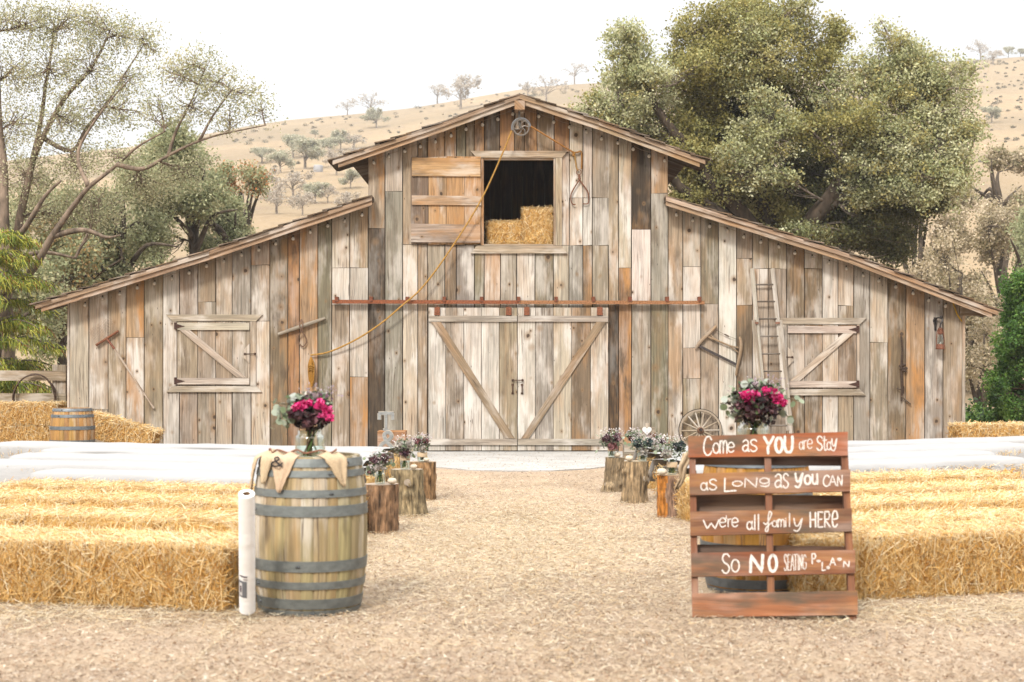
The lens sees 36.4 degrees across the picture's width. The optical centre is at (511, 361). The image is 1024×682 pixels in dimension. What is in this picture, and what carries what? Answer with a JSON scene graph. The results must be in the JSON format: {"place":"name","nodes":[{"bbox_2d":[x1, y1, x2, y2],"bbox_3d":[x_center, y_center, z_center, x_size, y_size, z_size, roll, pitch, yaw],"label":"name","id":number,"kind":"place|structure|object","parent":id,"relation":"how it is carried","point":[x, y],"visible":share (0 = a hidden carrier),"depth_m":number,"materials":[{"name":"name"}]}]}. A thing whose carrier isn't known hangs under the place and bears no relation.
{"place":"outdoors","nodes":[
{"label":"outdoors","id":0,"kind":"place"},
{"bbox_2d":[0,415,1023,681],"bbox_3d":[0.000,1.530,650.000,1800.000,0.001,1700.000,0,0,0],"label":"ground","id":1,"kind":"structure","parent":0,"point":[638,515],"depth_m":8.81,"materials":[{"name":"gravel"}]},
{"bbox_2d":[0,421,49,441],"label":"straw bale","id":2,"kind":"object","parent":1,"relation":"on","point":[20,432],"visible":0.54,"depth_m":28.33},
{"bbox_2d":[0,400,66,424],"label":"straw bale","id":3,"kind":"object","parent":2,"relation":"on","point":[26,412],"visible":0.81,"depth_m":28.33},
{"bbox_2d":[0,225,66,392],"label":"conifer","id":4,"kind":"object","parent":1,"relation":"on","point":[12,259],"visible":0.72,"depth_m":30.31,"materials":[{"name":"green plant"}]},
{"bbox_2d":[0,365,66,406],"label":"rail fence","id":5,"kind":"object","parent":1,"relation":"on","point":[57,375],"visible":0.67,"depth_m":28.83,"materials":[{"name":"brown wood"}]},
{"bbox_2d":[0,499,67,529],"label":"straw bale","id":6,"kind":"object","parent":1,"relation":"on","point":[6,513],"visible":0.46,"depth_m":11.79},
{"bbox_2d":[0,194,79,367],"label":"oak tree","id":7,"kind":"object","parent":1,"relation":"on","point":[45,271],"visible":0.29,"depth_m":37.25,"materials":[{"name":"green plant"}]},
{"bbox_2d":[0,521,108,605],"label":"straw bale","id":8,"kind":"object","parent":1,"relation":"on","point":[27,560],"visible":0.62,"depth_m":9.79},
{"bbox_2d":[0,485,115,508],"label":"straw bale","id":9,"kind":"object","parent":1,"relation":"on","point":[23,496],"visible":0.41,"depth_m":13.03},
{"bbox_2d":[0,476,143,494],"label":"straw bale","id":10,"kind":"object","parent":1,"relation":"on","point":[70,484],"visible":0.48,"depth_m":14.31},
{"bbox_2d":[49,407,95,441],"bbox_3d":[-6.862,1.130,24.300,0.699,0.800,0.699,0,0,34],"label":"wine barrel","id":11,"kind":"object","parent":1,"relation":"on","point":[75,424],"visible":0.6,"depth_m":24.02,"materials":[{"name":"brown wood"}]},
{"bbox_2d":[9,179,138,364],"bbox_3d":[-12.034,-1.690,39.930,4.325,6.553,4.819,0,0,0],"label":"oak tree","id":12,"kind":"object","parent":1,"relation":"on","point":[91,257],"visible":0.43,"depth_m":39.10,"materials":[{"name":"green plant"}]},
{"bbox_2d":[11,503,203,532],"bbox_3d":[-3.012,1.303,11.660,1.308,0.455,0.791,0,0,15],"label":"straw bale","id":13,"kind":"object","parent":1,"relation":"on","point":[74,516],"visible":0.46,"depth_m":11.45},
{"bbox_2d":[93,408,164,443],"bbox_3d":[-6.344,1.147,25.505,1.222,0.468,0.689,17,-1,-3],"label":"straw bale","id":14,"kind":"object","parent":1,"relation":"on","point":[112,428],"visible":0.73,"depth_m":25.24},
{"bbox_2d":[73,148,187,283],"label":"oak tree","id":15,"kind":"object","parent":1,"relation":"on","point":[150,228],"visible":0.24,"depth_m":41.74,"materials":[{"name":"green plant"}]},
{"bbox_2d":[0,0,287,392],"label":"oak tree","id":16,"kind":"object","parent":1,"relation":"on","point":[71,209],"visible":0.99,"depth_m":31.90,"materials":[{"name":"green plant"}]},
{"bbox_2d":[61,488,234,512],"bbox_3d":[-3.013,1.303,12.945,1.312,0.455,0.807,0,0,17],"label":"straw bale","id":17,"kind":"object","parent":1,"relation":"on","point":[133,500],"visible":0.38,"depth_m":12.77},
{"bbox_2d":[47,524,256,612],"bbox_3d":[-2.220,1.302,9.934,1.341,0.457,0.812,0,0,14],"label":"straw bale","id":18,"kind":"object","parent":1,"relation":"on","point":[182,569],"visible":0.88,"depth_m":9.62},
{"bbox_2d":[101,478,248,496],"bbox_3d":[-3.010,1.296,14.139,1.298,0.468,0.836,0,0,18],"label":"straw bale","id":19,"kind":"object","parent":1,"relation":"on","point":[180,487],"visible":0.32,"depth_m":13.99},
{"bbox_2d":[121,115,239,266],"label":"oak tree","id":20,"kind":"object","parent":1,"relation":"on","point":[205,204],"visible":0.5,"depth_m":43.31,"materials":[{"name":"green plant"}]},
{"bbox_2d":[0,458,376,485],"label":"bench cloth","id":21,"kind":"object","parent":1,"relation":"on","point":[17,469],"visible":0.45,"depth_m":16.73,"materials":[{"name":"fabric"}]},
{"bbox_2d":[150,507,238,534],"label":"straw bale","id":22,"kind":"object","parent":1,"relation":"on","point":[227,520],"visible":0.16,"depth_m":11.18},
{"bbox_2d":[29,468,365,485],"bbox_3d":[-3.112,1.291,15.391,3.327,0.418,0.928,0,0,17],"label":"bench cloth","id":23,"kind":"object","parent":1,"relation":"on","point":[224,477],"visible":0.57,"depth_m":15.23,"materials":[{"name":"fabric"}]},
{"bbox_2d":[9,452,388,481],"bbox_3d":[-3.658,1.294,17.958,4.470,0.422,0.928,0,0,17],"label":"bench cloth","id":24,"kind":"object","parent":1,"relation":"on","point":[128,457],"visible":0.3,"depth_m":17.91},
{"bbox_2d":[0,441,402,467],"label":"bench cloth","id":25,"kind":"object","parent":1,"relation":"on","point":[24,446],"visible":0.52,"depth_m":20.42,"materials":[{"name":"fabric"}]},
{"bbox_2d":[186,492,237,514],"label":"straw bale","id":26,"kind":"object","parent":1,"relation":"on","point":[229,502],"visible":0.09,"depth_m":12.46},
{"bbox_2d":[41,447,394,461],"bbox_3d":[-3.659,1.294,19.155,4.472,0.414,0.941,0,0,16],"label":"bench cloth","id":27,"kind":"object","parent":1,"relation":"on","point":[199,452],"visible":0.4,"depth_m":19.10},
{"bbox_2d":[181,186,254,255],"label":"oak tree","id":28,"kind":"object","parent":1,"relation":"on","point":[230,230],"visible":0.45,"depth_m":45.72,"materials":[{"name":"green plant"}]},
{"bbox_2d":[238,489,254,614],"bbox_3d":[-1.545,1.119,9.075,0.095,0.764,0.438,0,0,-9],"label":"runner roll","id":29,"kind":"object","parent":1,"relation":"on","point":[246,513],"visible":1,"depth_m":9.02,"materials":[{"name":"fabric"}]},
{"bbox_2d":[254,451,367,616],"bbox_3d":[-1.247,1.052,9.617,0.710,0.955,0.716,0,0,0],"label":"wine barrel","id":30,"kind":"object","parent":1,"relation":"on","point":[311,554],"visible":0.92,"depth_m":9.32,"materials":[{"name":"brown wood"}]},
{"bbox_2d":[249,448,347,492],"bbox_3d":[-1.312,0.674,9.412,0.627,0.293,0.303,0,0,21],"label":"burlap bunting","id":31,"kind":"object","parent":30,"relation":"hanging from","point":[280,462],"visible":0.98,"depth_m":9.36,"materials":[{"name":"fabric"}]},
{"bbox_2d":[295,429,324,455],"bbox_3d":[-1.243,0.509,9.580,0.187,0.179,0.187,0,0,0],"label":"glass jar","id":32,"kind":"object","parent":30,"relation":"on","point":[309,445],"visible":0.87,"depth_m":9.56,"materials":[{"name":"clear glass"}]},
{"bbox_2d":[268,382,342,432],"bbox_3d":[-1.270,0.288,9.586,0.456,0.320,0.332,0,0,0],"label":"bouquet","id":33,"kind":"object","parent":32,"relation":"in","point":[311,410],"visible":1,"depth_m":9.50,"materials":[{"name":"pink plant"}]},
{"bbox_2d":[365,482,398,533],"bbox_3d":[-1.177,1.312,13.948,0.329,0.436,0.348,0,0,0],"label":"tree stump","id":34,"kind":"object","parent":1,"relation":"on","point":[383,506],"visible":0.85,"depth_m":13.81,"materials":[{"name":"brown wood"}]},
{"bbox_2d":[375,471,383,482],"bbox_3d":[-1.178,1.035,13.900,0.095,0.117,0.095,0,0,0],"label":"glass jar","id":35,"kind":"object","parent":34,"relation":"on","point":[380,475],"visible":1,"depth_m":13.89,"materials":[{"name":"clear glass"}]},
{"bbox_2d":[363,448,394,471],"bbox_3d":[-1.173,0.883,13.882,0.263,0.230,0.237,0,0,29],"label":"bouquet","id":36,"kind":"object","parent":35,"relation":"in","point":[378,460],"visible":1,"depth_m":13.84,"materials":[{"name":"multicoloured plant"}]},
{"bbox_2d":[391,468,427,516],"bbox_3d":[-1.018,1.300,15.502,0.381,0.461,0.345,0,0,0],"label":"tree stump","id":37,"kind":"object","parent":1,"relation":"on","point":[412,497],"visible":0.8,"depth_m":15.37,"materials":[{"name":"brown wood"}]},
{"bbox_2d":[400,454,409,468],"bbox_3d":[-1.061,0.987,15.450,0.100,0.162,0.101,0,0,0],"label":"glass jar","id":38,"kind":"object","parent":37,"relation":"on","point":[404,459],"visible":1,"depth_m":15.43,"materials":[{"name":"clear glass"}]},
{"bbox_2d":[391,434,416,458],"bbox_3d":[-1.069,0.833,15.438,0.267,0.258,0.252,0,0,0],"label":"bouquet","id":39,"kind":"object","parent":38,"relation":"in","point":[406,446],"visible":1,"depth_m":15.38,"materials":[{"name":"white plant"}]},
{"bbox_2d":[409,461,436,500],"bbox_3d":[-0.989,1.317,17.201,0.319,0.426,0.288,0,0,0],"label":"tree stump","id":40,"kind":"object","parent":1,"relation":"on","point":[430,475],"visible":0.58,"depth_m":17.08,"materials":[{"name":"brown wood"}]},
{"bbox_2d":[0,590,1023,641],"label":"loose straw","id":41,"kind":"object","parent":1,"relation":"on","point":[253,618],"visible":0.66,"depth_m":9.31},
{"bbox_2d":[29,93,1003,450],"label":"barn","id":42,"kind":"structure","parent":1,"relation":"on","point":[617,299],"depth_m":26.19,"materials":[{"name":"brown wood"}]},
{"bbox_2d":[89,317,154,408],"bbox_3d":[-6.563,0.021,26.157,1.117,1.563,0.045,0,0,0],"label":"hay fork","id":43,"kind":"object","parent":42,"relation":"hanging from","point":[119,356],"visible":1,"depth_m":26.15,"materials":[{"name":"wood"}]},
{"bbox_2d":[167,315,261,391],"bbox_3d":[-5.006,-0.134,26.154,1.627,1.303,0.069,0,0,0],"label":"window","id":44,"kind":"structure","parent":42,"relation":"in","point":[234,355],"depth_m":26.16,"materials":[{"name":"brown wood"}]},
{"bbox_2d":[83,211,363,306],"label":"string lights","id":45,"kind":"object","parent":42,"relation":"hanging from","point":[223,260],"visible":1,"depth_m":26.14},
{"bbox_2d":[429,304,516,449],"bbox_3d":[-0.658,0.254,26.108,1.487,2.484,0.085,0,0,0],"label":"sliding door","id":46,"kind":"structure","parent":42,"relation":"in","point":[452,336],"depth_m":26.12,"materials":[{"name":"brown wood"}]},
{"bbox_2d":[484,218,525,243],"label":"straw bale","id":47,"kind":"object","parent":42,"relation":"on","point":[504,231],"visible":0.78,"depth_m":26.38},
{"bbox_2d":[471,151,566,253],"bbox_3d":[0.121,-2.675,26.237,1.634,1.724,0.165,0,0,0],"label":"window","id":48,"kind":"structure","parent":42,"relation":"in","point":[485,155],"depth_m":26.16,"materials":[{"name":"brown wood"}]},
{"bbox_2d":[511,111,530,135],"bbox_3d":[0.151,-3.966,25.959,0.339,0.426,0.118,0,0,0],"label":"pulley","id":49,"kind":"object","parent":42,"relation":"hanging from","point":[519,119],"visible":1,"depth_m":25.93,"materials":[{"name":"metal"}]},
{"bbox_2d":[308,126,582,387],"bbox_3d":[-1.123,-1.746,26.051,4.622,4.377,0.250,0,0,0],"label":"rope","id":50,"kind":"object","parent":49,"relation":"hanging from","point":[311,369],"visible":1,"depth_m":26.03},
{"bbox_2d":[520,205,552,243],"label":"straw bale","id":51,"kind":"object","parent":42,"relation":"on","point":[537,222],"visible":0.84,"depth_m":26.34},
{"bbox_2d":[518,304,607,449],"bbox_3d":[0.856,0.254,26.108,1.518,2.484,0.085,0,0,0],"label":"sliding door","id":52,"kind":"structure","parent":42,"relation":"in","point":[555,366],"depth_m":26.12,"materials":[{"name":"brown wood"}]},
{"bbox_2d":[695,325,742,375],"bbox_3d":[3.474,-0.182,26.155,0.813,0.850,0.064,0,0,0],"label":"bow saw","id":53,"kind":"object","parent":42,"relation":"attached to","point":[706,335],"visible":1,"depth_m":26.14,"materials":[{"name":"brown wood"}]},
{"bbox_2d":[675,212,946,307],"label":"string lights","id":54,"kind":"object","parent":42,"relation":"hanging from","point":[812,258],"visible":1,"depth_m":26.14},
{"bbox_2d":[775,318,865,394],"bbox_3d":[5.171,-0.079,26.154,1.572,1.303,0.069,0,0,0],"label":"window","id":55,"kind":"structure","parent":42,"relation":"in","point":[838,356],"depth_m":26.18,"materials":[{"name":"brown wood"}]},
{"bbox_2d":[407,451,626,471],"bbox_3d":[0.102,1.547,23.884,3.816,0.066,4.672,0,0,0],"label":"concrete pad","id":56,"kind":"object","parent":1,"relation":"on","point":[469,461],"visible":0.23,"depth_m":23.75,"materials":[{"name":"concrete"}]},
{"bbox_2d":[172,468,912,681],"bbox_3d":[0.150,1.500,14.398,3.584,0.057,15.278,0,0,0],"label":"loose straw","id":57,"kind":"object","parent":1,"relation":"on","point":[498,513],"visible":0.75,"depth_m":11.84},
{"bbox_2d":[601,457,624,492],"bbox_3d":[1.184,1.327,18.294,0.292,0.406,0.314,0,0,0],"label":"tree stump","id":58,"kind":"object","parent":1,"relation":"on","point":[613,479],"visible":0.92,"depth_m":18.20,"materials":[{"name":"brown wood"}]},
{"bbox_3d":[1.167,1.062,18.250,0.089,0.122,0.089,0,0,0],"label":"glass jar","id":59,"kind":"object","parent":58,"relation":"on","visible":0},
{"bbox_2d":[595,428,626,452],"bbox_3d":[1.176,0.919,18.227,0.334,0.303,0.313,0,0,29],"label":"bouquet","id":60,"kind":"object","parent":59,"relation":"in","point":[611,444],"visible":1,"depth_m":18.17,"materials":[{"name":"multicoloured plant"}]},
{"bbox_2d":[620,460,649,503],"bbox_3d":[1.335,1.304,16.903,0.322,0.451,0.335,0,0,0],"label":"tree stump","id":61,"kind":"object","parent":1,"relation":"on","point":[635,474],"visible":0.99,"depth_m":16.78,"materials":[{"name":"brown wood"}]},
{"bbox_3d":[1.410,1.010,16.850,0.110,0.137,0.110,0,0,0],"label":"glass jar","id":62,"kind":"object","parent":61,"relation":"on","visible":0},
{"bbox_2d":[627,432,657,455],"bbox_3d":[1.393,0.896,16.826,0.308,0.265,0.262,0,0,-27],"label":"bouquet","id":63,"kind":"object","parent":62,"relation":"in","point":[641,444],"visible":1,"depth_m":16.78,"materials":[{"name":"green plant"}]},
{"bbox_2d":[656,473,681,517],"bbox_3d":[1.571,1.322,15.353,0.295,0.416,0.324,0,0,0],"label":"tree stump","id":64,"kind":"object","parent":1,"relation":"on","point":[666,502],"visible":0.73,"depth_m":15.22,"materials":[{"name":"brown wood"}]},
{"bbox_2d":[667,459,677,474],"bbox_3d":[1.574,1.037,15.300,0.108,0.152,0.108,0,0,0],"label":"glass jar","id":65,"kind":"object","parent":64,"relation":"on","point":[671,463],"visible":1,"depth_m":15.28,"materials":[{"name":"clear glass"}]},
{"bbox_2d":[654,433,687,460],"bbox_3d":[1.591,0.844,15.278,0.328,0.281,0.288,0,0,27],"label":"bouquet","id":66,"kind":"object","parent":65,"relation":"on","point":[679,446],"visible":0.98,"depth_m":15.22,"materials":[{"name":"white plant"}]},
{"bbox_2d":[673,475,689,520],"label":"straw bale","id":67,"kind":"object","parent":1,"relation":"on","point":[683,500],"visible":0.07,"depth_m":14.97},
{"bbox_2d":[700,465,812,592],"bbox_3d":[1.641,1.052,10.450,0.759,0.955,0.755,0,0,-3],"label":"wine barrel","id":68,"kind":"object","parent":1,"relation":"on","point":[738,584],"visible":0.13,"depth_m":10.14,"materials":[{"name":"brown wood"}]},
{"bbox_2d":[675,452,688,489],"bbox_3d":[1.151,0.714,10.211,0.180,0.258,0.083,0,0,0],"label":"burlap bunting","id":69,"kind":"object","parent":68,"relation":"hanging from","point":[683,465],"visible":0.77,"depth_m":10.20},
{"bbox_2d":[737,420,768,433],"bbox_3d":[1.612,0.496,10.420,0.224,0.204,0.224,0,0,0],"label":"glass jar","id":70,"kind":"object","parent":68,"relation":"on","point":[754,429],"visible":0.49,"depth_m":10.40,"materials":[{"name":"clear glass"}]},
{"bbox_2d":[719,374,804,427],"bbox_3d":[1.659,0.266,10.360,0.489,0.363,0.416,0,0,38],"label":"bouquet","id":71,"kind":"object","parent":70,"relation":"in","point":[753,400],"visible":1,"depth_m":10.31,"materials":[{"name":"pink plant"}]},
{"bbox_2d":[688,432,857,620],"bbox_3d":[1.567,0.995,9.421,0.995,1.132,0.431,0,0,6],"label":"pallet sign","id":72,"kind":"object","parent":1,"relation":"on","point":[722,504],"visible":1,"depth_m":9.39,"materials":[{"name":"brown wood"}]},
{"bbox_2d":[563,0,999,269],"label":"oak tree","id":73,"kind":"object","parent":1,"relation":"on","point":[864,189],"visible":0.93,"depth_m":39.83,"materials":[{"name":"green plant"}]},
{"bbox_2d":[649,449,996,480],"bbox_3d":[3.737,1.300,18.331,4.467,0.438,0.927,0,0,-26],"label":"bench cloth","id":74,"kind":"object","parent":1,"relation":"on","point":[886,455],"visible":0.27,"depth_m":18.50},
{"bbox_2d":[633,436,1023,459],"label":"bench cloth","id":75,"kind":"object","parent":1,"relation":"on","point":[1016,439],"visible":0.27,"depth_m":21.56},
{"bbox_2d":[641,442,1023,460],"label":"bench cloth","id":76,"kind":"object","parent":1,"relation":"on","point":[997,448],"visible":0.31,"depth_m":20.20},
{"bbox_2d":[814,492,880,514],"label":"straw bale","id":77,"kind":"object","parent":1,"relation":"on","point":[856,506],"visible":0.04,"depth_m":12.37},
{"bbox_2d":[785,519,980,600],"bbox_3d":[2.369,1.302,10.325,1.341,0.457,0.812,0,0,-19],"label":"straw bale","id":78,"kind":"object","parent":1,"relation":"on","point":[900,559],"visible":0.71,"depth_m":10.04},
{"bbox_2d":[850,468,924,486],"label":"straw bale","id":79,"kind":"object","parent":1,"relation":"on","point":[867,477],"visible":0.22,"depth_m":15.22},
{"bbox_2d":[852,508,923,526],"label":"straw bale","id":80,"kind":"object","parent":1,"relation":"on","point":[861,517],"visible":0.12,"depth_m":11.19},
{"bbox_2d":[840,477,970,498],"bbox_3d":[3.409,1.303,14.060,1.312,0.455,0.807,0,0,-17],"label":"straw bale","id":81,"kind":"object","parent":1,"relation":"on","point":[902,486],"visible":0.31,"depth_m":13.91},
{"bbox_2d":[839,488,1001,513],"bbox_3d":[3.340,1.303,12.889,1.308,0.455,0.791,0,0,-17],"label":"straw bale","id":82,"kind":"object","parent":1,"relation":"on","point":[917,501],"visible":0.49,"depth_m":12.71},
{"bbox_2d":[880,464,960,473],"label":"straw bale","id":83,"kind":"object","parent":1,"relation":"on","point":[920,469],"visible":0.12,"depth_m":17.03},
{"bbox_2d":[656,455,1023,489],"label":"bench cloth","id":84,"kind":"object","parent":83,"relation":"on","point":[932,462],"visible":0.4,"depth_m":17.27,"materials":[{"name":"fabric"}]},
{"bbox_2d":[869,503,1023,523],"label":"straw bale","id":85,"kind":"object","parent":1,"relation":"on","point":[959,514],"visible":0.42,"depth_m":11.53},
{"bbox_2d":[902,217,1005,393],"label":"oak tree","id":86,"kind":"object","parent":1,"relation":"on","point":[976,294],"visible":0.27,"depth_m":52.12,"materials":[{"name":"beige plant"}]},
{"bbox_2d":[888,468,1023,483],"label":"straw bale","id":87,"kind":"object","parent":1,"relation":"on","point":[953,475],"visible":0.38,"depth_m":15.57},
{"bbox_2d":[911,514,1023,594],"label":"straw bale","id":88,"kind":"object","parent":1,"relation":"on","point":[999,550],"visible":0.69,"depth_m":10.25},
{"bbox_2d":[924,476,1023,495],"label":"straw bale","id":89,"kind":"object","parent":1,"relation":"on","point":[985,485],"visible":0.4,"depth_m":14.22},
{"bbox_2d":[965,316,1003,408],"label":"oak tree","id":90,"kind":"object","parent":1,"relation":"on","point":[971,375],"visible":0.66,"depth_m":43.24,"materials":[{"name":"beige plant"}]},
{"bbox_2d":[946,419,1023,437],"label":"straw bale","id":91,"kind":"object","parent":1,"relation":"on","point":[979,429],"visible":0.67,"depth_m":25.34},
{"bbox_2d":[956,487,1023,510],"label":"straw bale","id":92,"kind":"object","parent":1,"relation":"on","point":[1012,499],"visible":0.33,"depth_m":12.98},
{"bbox_2d":[965,397,1023,422],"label":"undergrowth","id":93,"kind":"object","parent":1,"relation":"on","point":[976,413],"visible":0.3,"depth_m":29.63,"materials":[{"name":"green plant"}]},
{"bbox_2d":[978,263,1023,422],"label":"juniper","id":94,"kind":"object","parent":1,"relation":"on","point":[1004,383],"visible":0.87,"depth_m":28.27,"materials":[{"name":"green plant"}]},
{"bbox_2d":[0,0,1023,159],"label":"sky","id":95,"kind":"structure","parent":0,"point":[317,55],"materials":[{"name":"white"}]},
{"bbox_2d":[7,57,1023,410],"bbox_3d":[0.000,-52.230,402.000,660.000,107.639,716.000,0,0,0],"label":"hill","id":96,"kind":"structure","parent":0,"point":[405,121],"depth_m":341.11,"materials":[{"name":"beige soil"}]},
{"bbox_2d":[209,159,277,238],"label":"oak tree","id":97,"kind":"object","parent":96,"relation":"on","point":[254,178],"visible":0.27,"depth_m":49.72,"materials":[{"name":"green plant"}]},
{"bbox_2d":[255,182,299,213],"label":"hillside oak","id":98,"kind":"object","parent":96,"relation":"on","point":[275,200],"visible":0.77,"depth_m":163.55,"materials":[{"name":"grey plant"}]},
{"bbox_2d":[263,151,295,172],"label":"hillside oak","id":99,"kind":"object","parent":96,"relation":"on","point":[279,156],"visible":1,"depth_m":247.22,"materials":[{"name":"green plant"}]},
{"bbox_2d":[276,168,315,194],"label":"hillside oak","id":100,"kind":"object","parent":96,"relation":"on","point":[294,178],"visible":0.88,"depth_m":193.25,"materials":[{"name":"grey plant"}]},
{"bbox_2d":[278,137,327,168],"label":"hillside oak","id":101,"kind":"object","parent":96,"relation":"on","point":[311,147],"visible":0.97,"depth_m":280.16,"materials":[{"name":"green plant"}]},
{"bbox_2d":[302,181,331,202],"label":"hillside oak","id":102,"kind":"object","parent":96,"relation":"on","point":[315,189],"visible":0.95,"depth_m":185.61,"materials":[{"name":"green plant"}]},
{"bbox_2d":[359,106,390,127],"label":"hillside oak","id":103,"kind":"object","parent":96,"relation":"on","point":[372,115],"visible":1,"depth_m":413.03,"materials":[{"name":"green plant"}]},
{"bbox_2d":[438,72,482,108],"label":"hillside oak","id":104,"kind":"object","parent":96,"relation":"on","point":[461,78],"visible":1,"depth_m":457.66,"materials":[{"name":"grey plant"}]},
{"bbox_2d":[527,72,572,100],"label":"hillside oak","id":105,"kind":"object","parent":96,"relation":"on","point":[555,81],"visible":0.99,"depth_m":426.21,"materials":[{"name":"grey plant"}]},
{"bbox_2d":[232,59,1023,206],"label":"hillside scrub","id":106,"kind":"object","parent":96,"relation":"on","point":[974,62],"visible":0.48,"depth_m":420.90,"materials":[{"name":"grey plant"}]},
{"bbox_2d":[893,178,983,296],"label":"oak tree","id":107,"kind":"object","parent":96,"relation":"on","point":[961,232],"visible":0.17,"depth_m":57.84,"materials":[{"name":"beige plant"}]},
{"bbox_2d":[951,143,1023,299],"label":"oak tree","id":108,"kind":"object","parent":96,"relation":"on","point":[997,158],"visible":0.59,"depth_m":74.90,"materials":[{"name":"green plant"}]},
{"bbox_2d":[957,194,1023,353],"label":"oak tree","id":109,"kind":"object","parent":96,"relation":"on","point":[994,236],"visible":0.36,"depth_m":59.17,"materials":[{"name":"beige plant"}]},
{"bbox_2d":[1003,199,1023,272],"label":"oak tree","id":110,"kind":"object","parent":96,"relation":"on","point":[1018,233],"visible":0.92,"depth_m":46.70,"materials":[{"name":"green plant"}]},
{"label":"paving strip","id":111,"kind":"structure","parent":0,"visible":0},
{"bbox_2d":[678,409,721,445],"bbox_3d":[3.151,1.158,26.040,0.731,0.728,0.175,0,0,0],"label":"wagon wheel","id":112,"kind":"object","parent":111,"relation":"on","point":[700,430],"visible":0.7,"depth_m":26.04,"materials":[{"name":"wood"}]},
{"bbox_2d":[750,268,793,433],"bbox_3d":[4.353,-0.019,25.989,0.706,3.086,0.393,0,0,0],"label":"ladder","id":113,"kind":"object","parent":111,"relation":"on","point":[758,353],"visible":0.85,"depth_m":26.00,"materials":[{"name":"brown wood"}]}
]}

